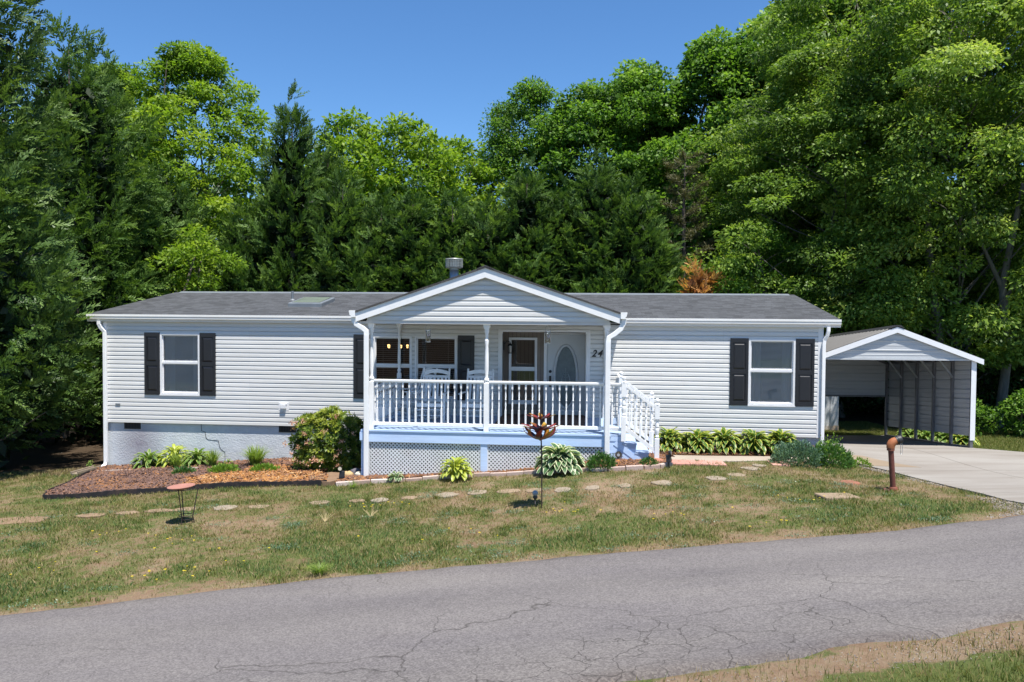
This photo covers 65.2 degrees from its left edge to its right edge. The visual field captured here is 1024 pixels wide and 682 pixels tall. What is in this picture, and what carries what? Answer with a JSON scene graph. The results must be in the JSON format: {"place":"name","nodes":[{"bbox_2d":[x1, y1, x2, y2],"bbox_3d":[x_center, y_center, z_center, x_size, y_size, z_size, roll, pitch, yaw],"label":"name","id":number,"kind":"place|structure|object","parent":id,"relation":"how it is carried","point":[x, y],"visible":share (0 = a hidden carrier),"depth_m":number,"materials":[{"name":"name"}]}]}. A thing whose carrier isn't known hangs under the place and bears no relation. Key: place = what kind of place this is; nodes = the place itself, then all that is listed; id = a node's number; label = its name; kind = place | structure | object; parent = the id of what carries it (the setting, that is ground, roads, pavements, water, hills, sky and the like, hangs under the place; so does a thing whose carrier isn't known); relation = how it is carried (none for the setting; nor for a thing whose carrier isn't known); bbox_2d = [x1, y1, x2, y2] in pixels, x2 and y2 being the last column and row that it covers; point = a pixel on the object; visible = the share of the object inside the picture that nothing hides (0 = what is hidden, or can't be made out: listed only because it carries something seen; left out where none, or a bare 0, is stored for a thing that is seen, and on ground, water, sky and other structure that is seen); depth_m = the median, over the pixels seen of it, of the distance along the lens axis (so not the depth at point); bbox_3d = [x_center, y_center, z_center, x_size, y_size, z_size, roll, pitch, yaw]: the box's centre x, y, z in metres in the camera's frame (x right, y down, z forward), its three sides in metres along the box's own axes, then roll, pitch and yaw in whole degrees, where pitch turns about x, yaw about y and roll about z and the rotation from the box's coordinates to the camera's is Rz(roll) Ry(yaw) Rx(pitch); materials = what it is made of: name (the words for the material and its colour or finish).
{"place":"outdoors","nodes":[
{"label":"outdoors","id":0,"kind":"place"},
{"bbox_2d":[0,0,1022,239],"label":"sky","id":1,"kind":"structure","parent":0,"point":[443,62],"materials":[{"name":"blue"}]},
{"bbox_2d":[0,515,1023,681],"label":"road","id":2,"kind":"structure","parent":0,"point":[630,616],"depth_m":7.31,"materials":[{"name":"grey asphalt"}]},
{"bbox_2d":[0,379,1023,681],"bbox_3d":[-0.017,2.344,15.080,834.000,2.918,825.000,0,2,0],"label":"ground","id":3,"kind":"structure","parent":0,"point":[76,455],"depth_m":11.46,"materials":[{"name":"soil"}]},
{"bbox_2d":[0,516,50,523],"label":"stepping stone","id":4,"kind":"object","parent":3,"relation":"on","point":[33,519],"visible":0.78,"depth_m":13.39,"materials":[{"name":"beige stone"}]},
{"bbox_2d":[0,323,75,449],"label":"understory shrub","id":5,"kind":"object","parent":3,"relation":"on","point":[25,429],"visible":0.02,"depth_m":24.18,"materials":[{"name":"green plant"}]},
{"bbox_2d":[0,0,104,469],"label":"cypress tree","id":6,"kind":"object","parent":3,"relation":"on","point":[16,218],"visible":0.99,"depth_m":19.68,"materials":[{"name":"green plant"}]},
{"bbox_2d":[66,340,102,441],"bbox_3d":[-12.077,1.401,25.527,4.137,4.185,4.896,0,2,-7],"label":"understory shrub","id":7,"kind":"object","parent":3,"relation":"on","point":[99,385],"visible":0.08,"depth_m":24.49,"materials":[{"name":"green plant"}]},
{"bbox_2d":[1,9,205,443],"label":"cypress tree","id":8,"kind":"object","parent":3,"relation":"on","point":[92,224],"visible":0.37,"depth_m":25.85,"materials":[{"name":"green plant"}]},
{"bbox_2d":[16,27,201,415],"bbox_3d":[-16.105,-4.666,31.247,9.697,15.196,9.920,2,2,41],"label":"cypress tree","id":9,"kind":"object","parent":3,"relation":"on","point":[106,55],"visible":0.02,"depth_m":30.86,"materials":[{"name":"green plant"}]},
{"bbox_2d":[43,61,206,269],"bbox_3d":[-17.156,-4.587,34.509,6.526,14.800,8.060,2,2,37],"label":"locust tree","id":10,"kind":"object","parent":3,"relation":"on","point":[125,72],"visible":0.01,"depth_m":33.97,"materials":[{"name":"green plant"}]},
{"bbox_2d":[62,153,237,416],"bbox_3d":[-12.900,-1.774,29.241,7.757,10.130,7.936,0,2,-25],"label":"cypress tree","id":11,"kind":"object","parent":3,"relation":"on","point":[184,202],"visible":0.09,"depth_m":28.85,"materials":[{"name":"green plant"}]},
{"bbox_2d":[167,483,198,522],"bbox_3d":[-5.337,2.636,12.909,0.430,0.630,0.431,2,2,42],"label":"bird bath","id":12,"kind":"object","parent":3,"relation":"on","point":[181,487],"visible":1,"depth_m":12.94,"materials":[{"name":"ceramic"}]},
{"bbox_2d":[42,470,326,499],"bbox_3d":[-7.200,2.965,15.888,6.797,0.607,2.489,1,2,25],"label":"plastic edging","id":13,"kind":"object","parent":3,"relation":"on","point":[200,486],"visible":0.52,"depth_m":15.58,"materials":[{"name":"black plastic"}]},
{"bbox_2d":[104,39,277,288],"bbox_3d":[-13.186,-4.738,33.242,7.614,15.258,9.404,0,2,0],"label":"locust tree","id":14,"kind":"object","parent":3,"relation":"on","point":[178,64],"visible":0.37,"depth_m":32.14,"materials":[{"name":"green plant"}]},
{"bbox_2d":[146,221,250,292],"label":"locust tree","id":15,"kind":"object","parent":3,"relation":"on","point":[186,244],"visible":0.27,"depth_m":26.77,"materials":[{"name":"green plant"}]},
{"bbox_2d":[44,457,359,494],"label":"bark mulch","id":16,"kind":"object","parent":3,"relation":"on","point":[122,475],"visible":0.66,"depth_m":16.75,"materials":[{"name":"brown wood"}]},
{"bbox_2d":[130,449,166,468],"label":"hosta","id":17,"kind":"object","parent":16,"relation":"on","point":[146,460],"visible":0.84,"depth_m":18.68,"materials":[{"name":"green plant"}]},
{"bbox_2d":[155,444,190,467],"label":"hosta","id":18,"kind":"object","parent":16,"relation":"on","point":[174,448],"visible":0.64,"depth_m":18.74,"materials":[{"name":"green plant"}]},
{"bbox_2d":[181,448,210,465],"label":"hosta","id":19,"kind":"object","parent":16,"relation":"on","point":[196,458],"visible":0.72,"depth_m":18.62,"materials":[{"name":"green plant"}]},
{"bbox_2d":[200,446,224,465],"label":"daylily","id":20,"kind":"object","parent":16,"relation":"on","point":[212,456],"visible":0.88,"depth_m":18.28,"materials":[{"name":"green plant"}]},
{"bbox_2d":[207,461,240,472],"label":"mound plant","id":21,"kind":"object","parent":16,"relation":"on","point":[225,468],"visible":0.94,"depth_m":17.23,"materials":[{"name":"green plant"}]},
{"bbox_2d":[236,444,271,465],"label":"daylily","id":22,"kind":"object","parent":16,"relation":"on","point":[254,456],"visible":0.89,"depth_m":17.96,"materials":[{"name":"green plant"}]},
{"bbox_2d":[249,462,279,471],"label":"mound plant","id":23,"kind":"object","parent":16,"relation":"on","point":[263,466],"visible":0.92,"depth_m":17.15,"materials":[{"name":"green plant"}]},
{"bbox_2d":[282,404,363,471],"bbox_3d":[-4.014,2.151,17.473,1.873,1.523,1.502,0,2,0],"label":"rhododendron","id":24,"kind":"object","parent":16,"relation":"on","point":[325,447],"visible":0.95,"depth_m":17.07,"materials":[{"name":"green plant"}]},
{"bbox_2d":[312,472,345,486],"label":"paving slab","id":25,"kind":"structure","parent":16,"relation":"on","point":[333,477],"depth_m":15.86,"materials":[{"name":"stone"}]},
{"bbox_2d":[189,194,287,291],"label":"cypress tree","id":26,"kind":"object","parent":3,"relation":"on","point":[236,237],"visible":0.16,"depth_m":28.44,"materials":[{"name":"green plant"}]},
{"bbox_2d":[234,78,346,291],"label":"cypress tree","id":27,"kind":"object","parent":3,"relation":"on","point":[282,183],"visible":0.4,"depth_m":28.28,"materials":[{"name":"green plant"}]},
{"bbox_2d":[303,561,331,576],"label":"grass tuft","id":28,"kind":"object","parent":3,"relation":"on","point":[319,570],"visible":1,"depth_m":9.81,"materials":[{"name":"green plant"}]},
{"bbox_2d":[292,130,350,289],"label":"cypress tree","id":29,"kind":"object","parent":3,"relation":"on","point":[327,157],"visible":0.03,"depth_m":29.96,"materials":[{"name":"green plant"}]},
{"bbox_2d":[289,164,386,291],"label":"cypress tree","id":30,"kind":"object","parent":3,"relation":"on","point":[338,215],"visible":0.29,"depth_m":28.01,"materials":[{"name":"green plant"}]},
{"bbox_2d":[267,105,436,234],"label":"leafy tree","id":31,"kind":"object","parent":3,"relation":"on","point":[362,131],"visible":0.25,"depth_m":35.13,"materials":[{"name":"green plant"}]},
{"bbox_2d":[323,185,433,291],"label":"cypress tree","id":32,"kind":"object","parent":3,"relation":"on","point":[379,242],"visible":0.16,"depth_m":27.99,"materials":[{"name":"green plant"}]},
{"bbox_2d":[326,111,491,231],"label":"leafy tree","id":33,"kind":"object","parent":3,"relation":"on","point":[412,145],"visible":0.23,"depth_m":34.80,"materials":[{"name":"green plant"}]},
{"bbox_2d":[372,176,452,291],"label":"cypress tree","id":34,"kind":"object","parent":3,"relation":"on","point":[416,225],"visible":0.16,"depth_m":28.14,"materials":[{"name":"green plant"}]},
{"bbox_2d":[405,185,492,291],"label":"cypress tree","id":35,"kind":"object","parent":3,"relation":"on","point":[448,230],"visible":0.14,"depth_m":28.29,"materials":[{"name":"green plant"}]},
{"bbox_2d":[403,134,516,235],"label":"leafy tree","id":36,"kind":"object","parent":3,"relation":"on","point":[464,150],"visible":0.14,"depth_m":36.99,"materials":[{"name":"green plant"}]},
{"bbox_2d":[86,258,841,466],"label":"house","id":37,"kind":"structure","parent":3,"relation":"on","point":[230,374],"depth_m":18.72,"materials":[{"name":"plastic"}]},
{"bbox_2d":[160,333,199,395],"bbox_3d":[-7.928,0.560,19.208,1.017,1.495,0.215,1,2,6],"label":"window","id":38,"kind":"structure","parent":37,"relation":"in","point":[168,354],"depth_m":19.19,"materials":[{"name":"white glass"}]},
{"bbox_2d":[373,335,411,399],"bbox_3d":[-2.771,0.617,18.653,0.945,1.490,0.170,1,2,6],"label":"window","id":39,"kind":"structure","parent":37,"relation":"in","point":[385,348],"depth_m":18.63,"materials":[{"name":"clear glass"}]},
{"bbox_2d":[414,336,456,400],"bbox_3d":[-1.752,0.628,18.548,1.015,1.490,0.170,1,2,6],"label":"window","id":40,"kind":"structure","parent":37,"relation":"in","point":[440,353],"depth_m":18.52,"materials":[{"name":"white glass"}]},
{"bbox_2d":[508,337,536,404],"bbox_3d":[0.257,0.695,18.710,0.680,1.555,0.170,1,2,6],"label":"window","id":41,"kind":"structure","parent":37,"relation":"in","point":[523,357],"depth_m":18.69,"materials":[{"name":"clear glass"}]},
{"bbox_2d":[547,335,584,414],"bbox_3d":[1.246,0.786,18.566,0.870,1.865,0.141,1,2,6],"label":"front door","id":42,"kind":"structure","parent":37,"relation":"in","point":[565,353],"depth_m":18.58,"materials":[{"name":"white paint"}]},
{"bbox_2d":[748,339,795,406],"bbox_3d":[5.756,0.703,17.797,1.030,1.495,0.215,1,2,6],"label":"window","id":43,"kind":"structure","parent":37,"relation":"in","point":[788,347],"depth_m":17.77,"materials":[{"name":"white glass"}]},
{"bbox_2d":[1,471,960,609],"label":"lawn weeds","id":44,"kind":"object","parent":3,"relation":"on","point":[289,523],"visible":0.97,"depth_m":12.11,"materials":[{"name":"green plant"}]},
{"bbox_2d":[427,191,546,283],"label":"cypress tree","id":45,"kind":"object","parent":3,"relation":"on","point":[484,231],"visible":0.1,"depth_m":28.11,"materials":[{"name":"green plant"}]},
{"bbox_2d":[335,451,665,485],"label":"bark mulch","id":46,"kind":"object","parent":3,"relation":"on","point":[623,462],"visible":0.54,"depth_m":15.72,"materials":[{"name":"brown wood"}]},
{"bbox_2d":[438,456,474,481],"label":"hosta","id":47,"kind":"object","parent":46,"relation":"on","point":[458,468],"visible":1,"depth_m":15.45,"materials":[{"name":"green plant"}]},
{"bbox_2d":[534,443,585,474],"bbox_3d":[0.925,2.224,15.275,1.018,0.517,1.084,0,2,0],"label":"hosta","id":48,"kind":"object","parent":46,"relation":"on","point":[560,457],"visible":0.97,"depth_m":15.05,"materials":[{"name":"green plant"}]},
{"bbox_2d":[586,450,616,469],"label":"perennial clump","id":49,"kind":"object","parent":46,"relation":"on","point":[607,458],"visible":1,"depth_m":14.97,"materials":[{"name":"green plant"}]},
{"bbox_2d":[349,265,659,476],"bbox_3d":[0.192,0.809,19.300,6.148,4.790,7.440,1,2,6],"label":"porch","id":50,"kind":"object","parent":3,"relation":"on","point":[486,296],"visible":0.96,"depth_m":15.80,"materials":[{"name":"paint"}]},
{"bbox_2d":[388,366,438,420],"bbox_3d":[-2.167,1.156,17.597,0.945,1.141,0.690,-1,2,-35],"label":"rocking chair","id":51,"kind":"object","parent":50,"relation":"on","point":[406,401],"visible":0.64,"depth_m":17.62,"materials":[{"name":"white wood"}]},
{"bbox_2d":[413,368,450,422],"bbox_3d":[-1.692,1.174,17.113,0.690,1.141,0.945,1,2,6],"label":"rocking chair","id":52,"kind":"object","parent":50,"relation":"on","point":[446,376],"visible":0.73,"depth_m":17.38,"materials":[{"name":"white wood"}]},
{"bbox_2d":[458,368,494,423],"bbox_3d":[-0.741,1.183,17.065,0.690,1.141,0.945,1,2,8],"label":"rocking chair","id":53,"kind":"object","parent":50,"relation":"on","point":[470,376],"visible":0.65,"depth_m":17.33,"materials":[{"name":"white wood"}]},
{"bbox_2d":[495,416,584,425],"bbox_3d":[0.633,1.746,17.392,1.900,0.012,1.600,1,2,6],"label":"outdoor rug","id":54,"kind":"object","parent":50,"relation":"on","point":[535,420],"visible":0.64,"depth_m":17.44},
{"bbox_2d":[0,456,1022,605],"bbox_3d":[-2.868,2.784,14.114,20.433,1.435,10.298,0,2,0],"label":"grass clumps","id":55,"kind":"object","parent":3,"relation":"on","point":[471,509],"visible":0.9,"depth_m":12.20,"materials":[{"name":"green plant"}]},
{"bbox_2d":[460,75,579,220],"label":"leafy tree","id":56,"kind":"object","parent":3,"relation":"on","point":[505,151],"visible":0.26,"depth_m":38.74,"materials":[{"name":"green plant"}]},
{"bbox_2d":[477,152,574,292],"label":"cypress tree","id":57,"kind":"object","parent":3,"relation":"on","point":[524,215],"visible":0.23,"depth_m":28.23,"materials":[{"name":"green plant"}]},
{"bbox_2d":[521,405,559,508],"bbox_3d":[0.453,1.888,12.702,0.647,1.760,0.652,0,2,0],"label":"wind spinner","id":58,"kind":"object","parent":3,"relation":"on","point":[538,429],"visible":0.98,"depth_m":12.69,"materials":[{"name":"metal"}]},
{"bbox_2d":[524,171,604,292],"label":"cypress tree","id":59,"kind":"object","parent":3,"relation":"on","point":[562,196],"visible":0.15,"depth_m":28.32,"materials":[{"name":"green plant"}]},
{"bbox_2d":[504,77,666,278],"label":"poplar tree","id":60,"kind":"object","parent":3,"relation":"on","point":[556,134],"visible":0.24,"depth_m":35.94,"materials":[{"name":"green plant"}]},
{"bbox_2d":[551,143,640,292],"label":"cypress tree","id":61,"kind":"object","parent":3,"relation":"on","point":[598,199],"visible":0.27,"depth_m":28.05,"materials":[{"name":"green plant"}]},
{"bbox_2d":[171,159,1020,263],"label":"distant wood","id":62,"kind":"object","parent":3,"relation":"on","point":[220,189],"depth_m":47.61,"materials":[{"name":"green plant"}]},
{"bbox_2d":[570,170,683,321],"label":"cypress tree","id":63,"kind":"object","parent":3,"relation":"on","point":[642,215],"visible":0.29,"depth_m":27.81,"materials":[{"name":"green plant"}]},
{"bbox_2d":[564,57,728,281],"bbox_3d":[5.867,-5.107,37.365,6.895,16.091,8.420,0,2,-25],"label":"poplar tree","id":64,"kind":"object","parent":3,"relation":"on","point":[633,98],"visible":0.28,"depth_m":35.25,"materials":[{"name":"green plant"}]},
{"bbox_2d":[615,214,691,292],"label":"cypress tree","id":65,"kind":"object","parent":3,"relation":"on","point":[652,273],"visible":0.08,"depth_m":28.06,"materials":[{"name":"green plant"}]},
{"bbox_2d":[658,147,720,289],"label":"pine tree","id":66,"kind":"object","parent":3,"relation":"on","point":[687,170],"visible":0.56,"depth_m":29.22,"materials":[{"name":"green plant"}]},
{"bbox_2d":[678,254,731,293],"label":"dead cypress","id":67,"kind":"object","parent":3,"relation":"on","point":[700,282],"visible":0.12,"depth_m":26.54,"materials":[{"name":"orange plant"}]},
{"bbox_2d":[631,24,810,289],"bbox_3d":[9.220,-5.510,36.274,8.841,17.056,7.240,0,2,-15],"label":"poplar tree","id":68,"kind":"object","parent":3,"relation":"on","point":[705,59],"visible":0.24,"depth_m":34.89,"materials":[{"name":"green plant"}]},
{"bbox_2d":[648,445,831,458],"bbox_3d":[4.774,2.484,17.317,3.918,0.299,1.403,0,2,0],"label":"mulch bed","id":69,"kind":"object","parent":3,"relation":"on","point":[729,454],"visible":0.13,"depth_m":16.81,"materials":[{"name":"brown wood"}]},
{"bbox_2d":[654,427,690,452],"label":"hosta","id":70,"kind":"object","parent":69,"relation":"on","point":[670,441],"visible":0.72,"depth_m":17.11,"materials":[{"name":"green plant"}]},
{"bbox_2d":[678,428,715,453],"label":"hosta","id":71,"kind":"object","parent":69,"relation":"on","point":[696,442],"visible":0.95,"depth_m":16.99,"materials":[{"name":"green plant"}]},
{"bbox_2d":[705,427,744,454],"bbox_3d":[4.565,2.117,17.156,0.872,0.515,0.867,0,2,-25],"label":"hosta","id":72,"kind":"object","parent":69,"relation":"on","point":[723,439],"visible":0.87,"depth_m":16.98,"materials":[{"name":"green plant"}]},
{"bbox_2d":[736,429,771,454],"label":"hosta","id":73,"kind":"object","parent":69,"relation":"on","point":[752,441],"visible":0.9,"depth_m":16.88,"materials":[{"name":"green plant"}]},
{"bbox_2d":[761,429,796,454],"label":"hosta","id":74,"kind":"object","parent":69,"relation":"on","point":[780,435],"visible":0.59,"depth_m":16.91,"materials":[{"name":"green plant"}]},
{"bbox_2d":[671,455,838,464],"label":"footpath","id":75,"kind":"structure","parent":3,"relation":"on","point":[726,458],"depth_m":16.28,"materials":[{"name":"concrete"}]},
{"bbox_2d":[703,221,821,307],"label":"ivy tree","id":76,"kind":"object","parent":3,"relation":"on","point":[775,243],"visible":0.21,"depth_m":27.09,"materials":[{"name":"green plant"}]},
{"bbox_2d":[676,2,867,296],"bbox_3d":[12.023,-6.094,35.903,7.929,18.344,9.683,2,2,44],"label":"poplar tree","id":77,"kind":"object","parent":3,"relation":"on","point":[715,116],"visible":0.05,"depth_m":34.05,"materials":[{"name":"green plant"}]},
{"bbox_2d":[767,438,828,467],"bbox_3d":[5.680,2.211,16.008,1.242,0.556,0.985,0,2,0],"label":"sedum clump","id":78,"kind":"object","parent":3,"relation":"on","point":[784,452],"visible":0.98,"depth_m":15.82,"materials":[{"name":"green plant"}]},
{"bbox_2d":[613,623,1023,681],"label":"verge grass","id":79,"kind":"structure","parent":3,"relation":"on","point":[964,675],"depth_m":5.41,"materials":[{"name":"green plant"}]},
{"bbox_2d":[807,432,855,468],"bbox_3d":[6.403,2.155,16.002,0.948,0.711,0.959,0,2,0],"label":"leafy clump","id":80,"kind":"object","parent":3,"relation":"on","point":[836,451],"visible":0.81,"depth_m":15.81,"materials":[{"name":"green plant"}]},
{"bbox_2d":[824,396,838,430],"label":"shed","id":81,"kind":"structure","parent":3,"relation":"on","point":[831,413],"depth_m":24.68,"materials":[{"name":"white metal"}]},
{"bbox_2d":[814,493,859,500],"bbox_3d":[5.122,2.466,12.601,0.600,0.085,0.340,2,1,-12],"label":"stepping stone","id":82,"kind":"object","parent":3,"relation":"on","point":[827,495],"visible":0.62,"depth_m":12.53,"materials":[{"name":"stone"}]},
{"bbox_2d":[814,298,868,414],"bbox_3d":[11.741,0.721,30.042,4.964,5.022,5.876,2,2,33],"label":"understory shrub","id":83,"kind":"object","parent":3,"relation":"on","point":[845,404],"visible":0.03,"depth_m":28.94,"materials":[{"name":"green plant"}]},
{"bbox_2d":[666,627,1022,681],"bbox_3d":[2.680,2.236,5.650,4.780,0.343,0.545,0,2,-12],"label":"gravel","id":84,"kind":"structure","parent":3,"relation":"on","point":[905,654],"depth_m":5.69,"materials":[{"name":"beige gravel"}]},
{"bbox_2d":[680,23,1018,417],"bbox_3d":[11.665,-3.708,28.316,11.927,13.611,10.100,0,2,0],"label":"hackberry tree","id":85,"kind":"object","parent":3,"relation":"on","point":[792,68],"visible":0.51,"depth_m":26.23,"materials":[{"name":"green plant"}]},
{"bbox_2d":[777,0,945,291],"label":"poplar tree","id":86,"kind":"object","parent":3,"relation":"on","point":[829,27],"visible":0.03,"depth_m":32.73,"materials":[{"name":"green plant"}]},
{"bbox_2d":[716,0,1023,407],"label":"hackberry tree","id":87,"kind":"object","parent":3,"relation":"on","point":[802,10],"visible":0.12,"depth_m":29.44,"materials":[{"name":"green plant"}]},
{"bbox_2d":[883,435,902,491],"bbox_3d":[6.271,2.029,13.171,0.293,0.969,0.230,0,2,0],"label":"standpipe","id":88,"kind":"object","parent":3,"relation":"on","point":[892,443],"visible":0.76,"depth_m":13.13,"materials":[{"name":"brown metal"}]},
{"bbox_2d":[789,0,1023,299],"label":"hackberry tree","id":89,"kind":"object","parent":3,"relation":"on","point":[901,263],"visible":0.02,"depth_m":30.46,"materials":[{"name":"green plant"}]},
{"bbox_2d":[799,0,1023,380],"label":"hackberry tree","id":90,"kind":"object","parent":3,"relation":"on","point":[909,14],"visible":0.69,"depth_m":23.77,"materials":[{"name":"green plant"}]},
{"bbox_2d":[852,308,991,414],"bbox_3d":[13.851,0.797,28.126,4.964,4.604,5.876,0,2,-25],"label":"understory shrub","id":91,"kind":"object","parent":3,"relation":"on","point":[878,401],"visible":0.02,"depth_m":27.77,"materials":[{"name":"green plant"}]},
{"bbox_2d":[883,428,1023,451],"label":"side grass","id":92,"kind":"structure","parent":3,"relation":"on","point":[998,443],"depth_m":20.90,"materials":[{"name":"green plant"}]},
{"bbox_2d":[946,434,980,445],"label":"hosta","id":93,"kind":"object","parent":3,"relation":"on","point":[958,439],"visible":0.49,"depth_m":19.85,"materials":[{"name":"green plant"}]},
{"bbox_2d":[911,0,1023,359],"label":"hackberry tree","id":94,"kind":"object","parent":3,"relation":"on","point":[989,98],"visible":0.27,"depth_m":25.32,"materials":[{"name":"green plant"}]},
{"bbox_2d":[945,296,1023,418],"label":"understory shrub","id":95,"kind":"object","parent":3,"relation":"on","point":[991,398],"visible":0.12,"depth_m":26.13,"materials":[{"name":"green plant"}]},
{"bbox_2d":[975,396,1000,436],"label":"bush","id":96,"kind":"object","parent":3,"relation":"on","point":[981,417],"visible":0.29,"depth_m":22.75,"materials":[{"name":"green plant"}]},
{"bbox_2d":[966,495,1023,518],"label":"gravel","id":97,"kind":"structure","parent":3,"relation":"on","point":[1010,509],"depth_m":11.22,"materials":[{"name":"grey gravel"}]},
{"bbox_2d":[970,183,1023,427],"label":"shaded tree","id":98,"kind":"object","parent":3,"relation":"on","point":[1004,378],"visible":0.55,"depth_m":24.54,"materials":[{"name":"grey plant"}]},
{"bbox_2d":[987,388,1023,436],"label":"bush","id":99,"kind":"object","parent":3,"relation":"on","point":[1009,416],"visible":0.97,"depth_m":22.35,"materials":[{"name":"green plant"}]},
{"bbox_2d":[824,420,903,434],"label":"grass","id":100,"kind":"structure","parent":0,"point":[851,428],"depth_m":24.84,"materials":[{"name":"green plant"}]},
{"bbox_2d":[824,435,1023,503],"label":"driveway","id":101,"kind":"structure","parent":0,"point":[998,474],"depth_m":16.46,"materials":[{"name":"concrete"}]},
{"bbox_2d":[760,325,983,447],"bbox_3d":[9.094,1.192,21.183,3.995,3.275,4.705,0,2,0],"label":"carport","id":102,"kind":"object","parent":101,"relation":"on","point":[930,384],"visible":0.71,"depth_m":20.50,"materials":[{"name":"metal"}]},
{"bbox_2d":[852,455,921,467],"bbox_3d":[7.444,2.563,16.473,0.721,0.256,1.614,-1,2,-32],"label":"driveway patch","id":103,"kind":"object","parent":101,"relation":"on","point":[875,462],"visible":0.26,"depth_m":16.47,"materials":[{"name":"beige concrete"}]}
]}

